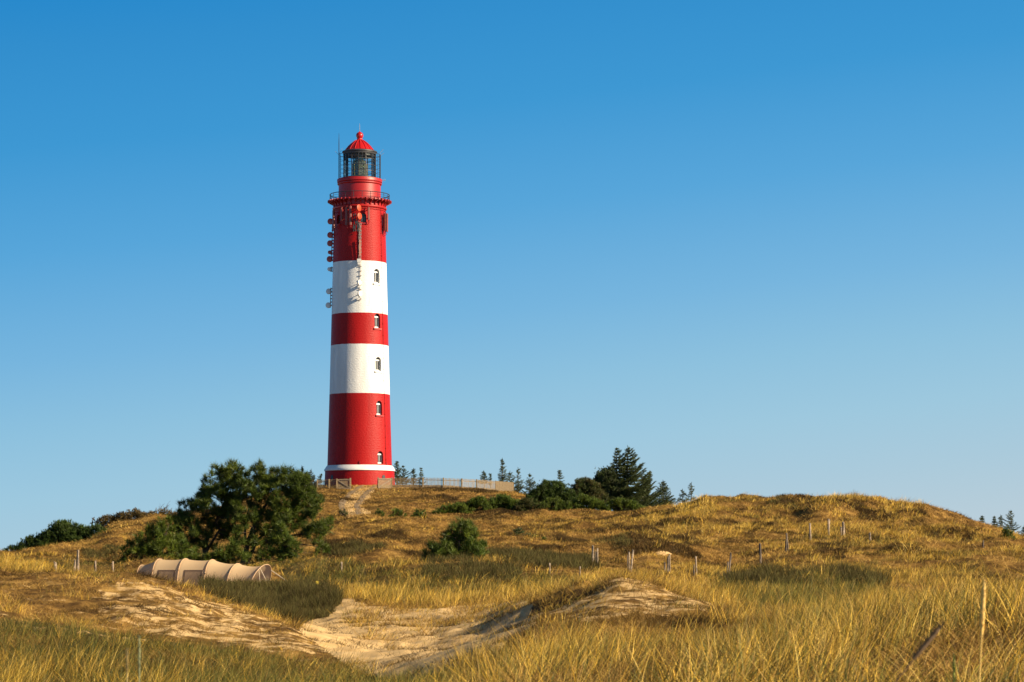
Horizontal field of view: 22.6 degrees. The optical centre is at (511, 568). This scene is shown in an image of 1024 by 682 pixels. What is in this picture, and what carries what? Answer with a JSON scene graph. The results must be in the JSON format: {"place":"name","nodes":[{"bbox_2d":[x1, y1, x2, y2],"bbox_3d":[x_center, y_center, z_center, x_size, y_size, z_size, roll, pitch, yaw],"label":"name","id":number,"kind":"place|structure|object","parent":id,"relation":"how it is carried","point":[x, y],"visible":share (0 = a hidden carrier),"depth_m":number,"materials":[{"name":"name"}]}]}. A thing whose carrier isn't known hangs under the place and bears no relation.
{"place":"outdoors","nodes":[
{"label":"outdoors","id":0,"kind":"place"},
{"bbox_2d":[339,485,363,514],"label":"path","id":1,"kind":"structure","parent":0,"point":[348,496],"depth_m":278.25,"materials":[{"name":"beige sand"}]},
{"bbox_2d":[354,486,374,514],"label":"path","id":2,"kind":"structure","parent":0,"point":[359,501],"depth_m":273.10,"materials":[{"name":"beige sand"}]},
{"bbox_2d":[0,485,1023,681],"bbox_3d":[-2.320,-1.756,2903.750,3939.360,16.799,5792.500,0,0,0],"label":"ground","id":3,"kind":"structure","parent":0,"point":[625,599],"depth_m":71.31,"materials":[{"name":"beige sand"}]},
{"bbox_2d":[2,544,16,551],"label":"dwarf pine","id":4,"kind":"object","parent":3,"relation":"on","point":[12,547],"visible":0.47,"depth_m":221.41,"materials":[{"name":"green plant"}]},
{"bbox_2d":[13,534,36,551],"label":"dwarf pine","id":5,"kind":"object","parent":3,"relation":"on","point":[22,544],"visible":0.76,"depth_m":221.39,"materials":[{"name":"green plant"}]},
{"bbox_2d":[26,530,55,548],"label":"dwarf pine","id":6,"kind":"object","parent":3,"relation":"on","point":[34,543],"visible":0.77,"depth_m":221.33,"materials":[{"name":"green plant"}]},
{"bbox_2d":[34,519,82,547],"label":"dwarf pine","id":7,"kind":"object","parent":3,"relation":"on","point":[58,531],"visible":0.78,"depth_m":220.98,"materials":[{"name":"green plant"}]},
{"bbox_2d":[76,550,78,570],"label":"fence post","id":8,"kind":"object","parent":3,"relation":"on","point":[77,562],"visible":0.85,"depth_m":142.34,"materials":[{"name":"grey wood"}]},
{"bbox_2d":[68,521,91,542],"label":"dwarf pine","id":9,"kind":"object","parent":3,"relation":"on","point":[81,528],"visible":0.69,"depth_m":221.29,"materials":[{"name":"green plant"}]},
{"bbox_2d":[82,523,110,538],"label":"dwarf pine","id":10,"kind":"object","parent":3,"relation":"on","point":[95,527],"visible":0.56,"depth_m":221.40,"materials":[{"name":"green plant"}]},
{"bbox_2d":[90,514,119,525],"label":"heath shrub","id":11,"kind":"object","parent":3,"relation":"on","point":[105,519],"visible":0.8,"depth_m":245.26,"materials":[{"name":"brown plant"}]},
{"bbox_2d":[108,508,144,524],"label":"heath shrub","id":12,"kind":"object","parent":3,"relation":"on","point":[135,513],"visible":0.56,"depth_m":245.22,"materials":[{"name":"brown plant"}]},
{"bbox_2d":[126,648,128,681],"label":"post","id":13,"kind":"object","parent":3,"relation":"on","point":[127,658],"visible":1,"depth_m":13.04,"materials":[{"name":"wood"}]},
{"bbox_2d":[138,635,140,681],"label":"post","id":14,"kind":"object","parent":3,"relation":"on","point":[139,654],"visible":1,"depth_m":12.04,"materials":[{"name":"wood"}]},
{"bbox_2d":[117,514,196,563],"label":"pine shrub","id":15,"kind":"object","parent":3,"relation":"on","point":[155,545],"visible":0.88,"depth_m":145.13,"materials":[{"name":"green plant"}]},
{"bbox_2d":[143,507,176,515],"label":"heath shrub","id":16,"kind":"object","parent":3,"relation":"on","point":[166,511],"visible":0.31,"depth_m":245.65,"materials":[{"name":"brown plant"}]},
{"bbox_2d":[167,458,245,556],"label":"pine tree","id":17,"kind":"object","parent":3,"relation":"on","point":[227,476],"visible":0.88,"depth_m":151.24,"materials":[{"name":"green plant"}]},
{"bbox_2d":[137,558,285,585],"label":"tunnel tent","id":18,"kind":"object","parent":3,"relation":"on","point":[189,570],"visible":0.61,"depth_m":124.41,"materials":[{"name":"beige fabric"}]},
{"bbox_2d":[157,570,174,581],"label":"window","id":19,"kind":"structure","parent":18,"relation":"in","point":[168,572],"depth_m":124.67,"materials":[{"name":"grey"}]},
{"bbox_2d":[182,570,201,585],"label":"window","id":20,"kind":"structure","parent":18,"relation":"in","point":[189,575],"depth_m":124.24,"materials":[{"name":"grey"}]},
{"bbox_2d":[187,538,252,563],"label":"pine shrub","id":21,"kind":"object","parent":3,"relation":"on","point":[233,552],"visible":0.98,"depth_m":144.76,"materials":[{"name":"green plant"}]},
{"bbox_2d":[254,518,303,561],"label":"pine shrub","id":22,"kind":"object","parent":3,"relation":"on","point":[283,540],"visible":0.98,"depth_m":146.60,"materials":[{"name":"green plant"}]},
{"bbox_2d":[228,457,334,564],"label":"pine tree","id":23,"kind":"object","parent":3,"relation":"on","point":[289,482],"visible":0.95,"depth_m":149.96,"materials":[{"name":"green plant"}]},
{"bbox_2d":[308,470,315,483],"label":"spruce tree","id":24,"kind":"object","parent":3,"relation":"on","point":[313,476],"visible":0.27,"depth_m":311.85,"materials":[{"name":"green plant"}]},
{"bbox_2d":[311,479,336,488],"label":"picket fence","id":25,"kind":"object","parent":3,"relation":"on","point":[328,481],"visible":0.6,"depth_m":290.51,"materials":[{"name":"wood"}]},
{"bbox_2d":[337,478,350,488],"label":"wooden gate","id":26,"kind":"structure","parent":25,"relation":"attached to","point":[342,485],"depth_m":290.05,"materials":[{"name":"brown wood"}]},
{"bbox_2d":[338,509,348,515],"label":"shrub","id":27,"kind":"object","parent":3,"relation":"on","point":[342,512],"visible":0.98,"depth_m":249.88,"materials":[{"name":"green plant"}]},
{"bbox_2d":[324,126,394,485],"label":"lighthouse","id":28,"kind":"object","parent":3,"relation":"on","point":[359,441],"visible":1,"depth_m":302.17,"materials":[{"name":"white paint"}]},
{"bbox_2d":[360,214,367,223],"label":"window","id":29,"kind":"structure","parent":28,"relation":"in","point":[363,220],"depth_m":302.29,"materials":[{"name":"glass"}]},
{"bbox_2d":[373,269,380,284],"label":"window","id":30,"kind":"structure","parent":28,"relation":"in","point":[375,271],"depth_m":302.81,"materials":[{"name":"white paint"}]},
{"bbox_2d":[374,314,381,329],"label":"window","id":31,"kind":"structure","parent":28,"relation":"in","point":[376,318],"depth_m":302.73,"materials":[{"name":"white paint"}]},
{"bbox_2d":[375,357,382,372],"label":"window","id":32,"kind":"structure","parent":28,"relation":"in","point":[377,359],"depth_m":302.73,"materials":[{"name":"white paint"}]},
{"bbox_2d":[376,401,383,416],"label":"window","id":33,"kind":"structure","parent":28,"relation":"in","point":[378,407],"depth_m":302.58,"materials":[{"name":"white paint"}]},
{"bbox_2d":[378,451,381,463],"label":"window","id":34,"kind":"structure","parent":28,"relation":"in","point":[379,453],"depth_m":302.51,"materials":[{"name":"white glass"}]},
{"bbox_2d":[374,508,385,516],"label":"shrub","id":35,"kind":"object","parent":3,"relation":"on","point":[379,512],"visible":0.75,"depth_m":237.78,"materials":[{"name":"green plant"}]},
{"bbox_2d":[388,507,405,517],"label":"shrub","id":36,"kind":"object","parent":3,"relation":"on","point":[397,512],"visible":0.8,"depth_m":235.81,"materials":[{"name":"green plant"}]},
{"bbox_2d":[393,461,406,481],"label":"spruce tree","id":37,"kind":"object","parent":3,"relation":"on","point":[397,470],"visible":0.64,"depth_m":317.85,"materials":[{"name":"green plant"}]},
{"bbox_2d":[395,465,411,484],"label":"spruce tree","id":38,"kind":"object","parent":3,"relation":"on","point":[404,474],"visible":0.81,"depth_m":315.87,"materials":[{"name":"green plant"}]},
{"bbox_2d":[409,468,418,484],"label":"spruce tree","id":39,"kind":"object","parent":3,"relation":"on","point":[413,472],"visible":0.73,"depth_m":315.95,"materials":[{"name":"green plant"}]},
{"bbox_2d":[410,507,426,517],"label":"shrub","id":40,"kind":"object","parent":3,"relation":"on","point":[417,513],"visible":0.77,"depth_m":235.87,"materials":[{"name":"green plant"}]},
{"bbox_2d":[416,468,425,483],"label":"spruce tree","id":41,"kind":"object","parent":3,"relation":"on","point":[420,474],"visible":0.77,"depth_m":315.93,"materials":[{"name":"green plant"}]},
{"bbox_2d":[431,501,470,513],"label":"dwarf pine","id":42,"kind":"object","parent":3,"relation":"on","point":[449,507],"visible":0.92,"depth_m":261.30,"materials":[{"name":"green plant"}]},
{"bbox_2d":[391,477,513,490],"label":"picket fence","id":43,"kind":"object","parent":3,"relation":"on","point":[501,486],"visible":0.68,"depth_m":290.58,"materials":[{"name":"wood"}]},
{"bbox_2d":[377,477,390,487],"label":"wooden gate","id":44,"kind":"structure","parent":43,"relation":"attached to","point":[387,483],"depth_m":290.23,"materials":[{"name":"brown wood"}]},
{"bbox_2d":[420,516,488,560],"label":"pine shrub","id":45,"kind":"object","parent":3,"relation":"on","point":[465,534],"visible":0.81,"depth_m":131.46,"materials":[{"name":"green plant"}]},
{"bbox_2d":[452,495,492,513],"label":"dwarf pine","id":46,"kind":"object","parent":3,"relation":"on","point":[472,503],"visible":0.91,"depth_m":262.26,"materials":[{"name":"green plant"}]},
{"bbox_2d":[478,471,488,483],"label":"spruce tree","id":47,"kind":"object","parent":3,"relation":"on","point":[484,477],"visible":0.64,"depth_m":317.87,"materials":[{"name":"green plant"}]},
{"bbox_2d":[497,459,508,481],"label":"spruce tree","id":48,"kind":"object","parent":3,"relation":"on","point":[500,477],"visible":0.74,"depth_m":317.92,"materials":[{"name":"green plant"}]},
{"bbox_2d":[481,493,526,510],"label":"dwarf pine","id":49,"kind":"object","parent":3,"relation":"on","point":[502,500],"visible":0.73,"depth_m":263.18,"materials":[{"name":"green plant"}]},
{"bbox_2d":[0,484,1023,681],"bbox_3d":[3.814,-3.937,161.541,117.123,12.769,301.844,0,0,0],"label":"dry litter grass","id":50,"kind":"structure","parent":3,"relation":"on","point":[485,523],"depth_m":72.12,"materials":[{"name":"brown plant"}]},
{"bbox_2d":[0,485,1023,681],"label":"golden grass","id":51,"kind":"structure","parent":3,"relation":"on","point":[1011,591],"depth_m":49.84,"materials":[{"name":"yellow plant"}]},
{"bbox_2d":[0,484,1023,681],"bbox_3d":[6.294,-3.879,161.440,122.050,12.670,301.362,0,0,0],"label":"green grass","id":52,"kind":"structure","parent":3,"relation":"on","point":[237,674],"depth_m":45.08,"materials":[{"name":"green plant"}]},
{"bbox_2d":[506,470,517,489],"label":"spruce tree","id":53,"kind":"object","parent":3,"relation":"on","point":[513,477],"visible":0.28,"depth_m":315.95,"materials":[{"name":"green plant"}]},
{"bbox_2d":[514,469,527,494],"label":"spruce tree","id":54,"kind":"object","parent":3,"relation":"on","point":[518,484],"visible":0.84,"depth_m":311.92,"materials":[{"name":"green plant"}]},
{"bbox_2d":[513,526,530,534],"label":"shrub","id":55,"kind":"object","parent":3,"relation":"on","point":[517,531],"visible":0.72,"depth_m":171.95,"materials":[{"name":"green plant"}]},
{"bbox_2d":[519,473,536,493],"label":"spruce tree","id":56,"kind":"object","parent":3,"relation":"on","point":[531,483],"visible":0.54,"depth_m":307.90,"materials":[{"name":"green plant"}]},
{"bbox_2d":[511,497,549,510],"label":"dwarf pine","id":57,"kind":"object","parent":3,"relation":"on","point":[524,502],"visible":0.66,"depth_m":261.16,"materials":[{"name":"green plant"}]},
{"bbox_2d":[80,485,1023,622],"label":"heath","id":58,"kind":"object","parent":3,"relation":"on","point":[311,598],"visible":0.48,"depth_m":127.82,"materials":[{"name":"plant"}]},
{"bbox_2d":[524,478,581,507],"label":"round shrub","id":59,"kind":"object","parent":3,"relation":"on","point":[544,490],"visible":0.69,"depth_m":267.12,"materials":[{"name":"green plant"}]},
{"bbox_2d":[534,496,572,511],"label":"dwarf pine","id":60,"kind":"object","parent":3,"relation":"on","point":[557,504],"visible":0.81,"depth_m":261.39,"materials":[{"name":"green plant"}]},
{"bbox_2d":[557,470,564,482],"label":"spruce tree","id":61,"kind":"object","parent":3,"relation":"on","point":[559,473],"visible":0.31,"depth_m":284.91,"materials":[{"name":"green plant"}]},
{"bbox_2d":[559,494,613,510],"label":"dwarf pine","id":62,"kind":"object","parent":3,"relation":"on","point":[581,501],"visible":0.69,"depth_m":261.21,"materials":[{"name":"green plant"}]},
{"bbox_2d":[568,476,609,504],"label":"round shrub","id":63,"kind":"object","parent":3,"relation":"on","point":[589,486],"visible":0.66,"depth_m":269.02,"materials":[{"name":"green plant"}]},
{"bbox_2d":[592,545,593,561],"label":"fence post","id":64,"kind":"object","parent":3,"relation":"on","point":[592,552],"visible":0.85,"depth_m":129.45,"materials":[{"name":"grey wood"}]},
{"bbox_2d":[593,466,626,507],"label":"round shrub","id":65,"kind":"object","parent":3,"relation":"on","point":[602,475],"visible":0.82,"depth_m":270.93,"materials":[{"name":"green plant"}]},
{"bbox_2d":[603,497,645,511],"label":"dwarf pine","id":66,"kind":"object","parent":3,"relation":"on","point":[621,503],"visible":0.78,"depth_m":261.34,"materials":[{"name":"green plant"}]},
{"bbox_2d":[630,549,633,570],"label":"fence post","id":67,"kind":"object","parent":3,"relation":"on","point":[632,556],"visible":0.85,"depth_m":127.60,"materials":[{"name":"grey wood"}]},
{"bbox_2d":[606,445,675,511],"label":"spruce tree","id":68,"kind":"object","parent":3,"relation":"on","point":[628,475],"visible":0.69,"depth_m":271.17,"materials":[{"name":"green plant"}]},
{"bbox_2d":[633,472,660,505],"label":"spruce tree","id":69,"kind":"object","parent":3,"relation":"on","point":[650,478],"visible":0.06,"depth_m":275.81,"materials":[{"name":"green plant"}]},
{"bbox_2d":[655,481,679,504],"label":"spruce tree","id":70,"kind":"object","parent":3,"relation":"on","point":[664,495],"visible":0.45,"depth_m":284.76,"materials":[{"name":"green plant"}]},
{"bbox_2d":[667,555,668,572],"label":"fence post","id":71,"kind":"object","parent":3,"relation":"on","point":[667,563],"visible":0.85,"depth_m":123.63,"materials":[{"name":"grey wood"}]},
{"bbox_2d":[676,489,688,502],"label":"spruce tree","id":72,"kind":"object","parent":3,"relation":"on","point":[682,495],"visible":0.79,"depth_m":261.97,"materials":[{"name":"green plant"}]},
{"bbox_2d":[683,482,694,500],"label":"spruce tree","id":73,"kind":"object","parent":3,"relation":"on","point":[691,490],"visible":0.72,"depth_m":261.98,"materials":[{"name":"green plant"}]},
{"bbox_2d":[729,552,731,570],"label":"fence post","id":74,"kind":"object","parent":3,"relation":"on","point":[730,561],"visible":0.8,"depth_m":119.42,"materials":[{"name":"grey wood"}]},
{"bbox_2d":[759,543,761,563],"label":"fence post","id":75,"kind":"object","parent":3,"relation":"on","point":[760,557],"visible":0.86,"depth_m":149.08,"materials":[{"name":"grey wood"}]},
{"bbox_2d":[809,523,810,539],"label":"fence post","id":76,"kind":"object","parent":3,"relation":"on","point":[809,531],"visible":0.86,"depth_m":180.78,"materials":[{"name":"grey wood"}]},
{"bbox_2d":[827,518,829,534],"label":"fence post","id":77,"kind":"object","parent":3,"relation":"on","point":[828,525],"visible":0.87,"depth_m":187.70,"materials":[{"name":"grey wood"}]},
{"bbox_2d":[842,522,844,534],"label":"fence post","id":78,"kind":"object","parent":3,"relation":"on","point":[843,528],"visible":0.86,"depth_m":188.80,"materials":[{"name":"grey wood"}]},
{"bbox_2d":[895,620,944,681],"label":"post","id":79,"kind":"object","parent":3,"relation":"on","point":[925,644],"visible":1,"depth_m":9.04,"materials":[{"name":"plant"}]},
{"bbox_2d":[952,653,955,681],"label":"grass stem","id":80,"kind":"object","parent":3,"relation":"on","point":[954,669],"visible":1,"depth_m":12.04,"materials":[{"name":"plant"}]},
{"bbox_2d":[979,577,986,681],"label":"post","id":81,"kind":"object","parent":3,"relation":"on","point":[982,612],"visible":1,"depth_m":11.04,"materials":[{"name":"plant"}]},
{"bbox_2d":[992,516,996,526],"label":"spruce tree","id":82,"kind":"object","parent":3,"relation":"on","point":[993,521],"visible":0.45,"depth_m":299.93,"materials":[{"name":"green plant"}]},
{"bbox_2d":[996,515,1003,527],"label":"spruce tree","id":83,"kind":"object","parent":3,"relation":"on","point":[1000,520],"visible":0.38,"depth_m":299.98,"materials":[{"name":"green plant"}]},
{"bbox_2d":[998,527,1015,539],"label":"shrub","id":84,"kind":"object","parent":3,"relation":"on","point":[1006,532],"visible":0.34,"depth_m":207.76,"materials":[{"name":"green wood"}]},
{"bbox_2d":[998,511,1020,533],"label":"spruce tree","id":85,"kind":"object","parent":3,"relation":"on","point":[1012,525],"visible":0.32,"depth_m":297.90,"materials":[{"name":"green plant"}]},
{"bbox_2d":[0,0,1023,550],"label":"sky","id":86,"kind":"structure","parent":0,"point":[769,248],"materials":[{"name":"blue"}]}
]}

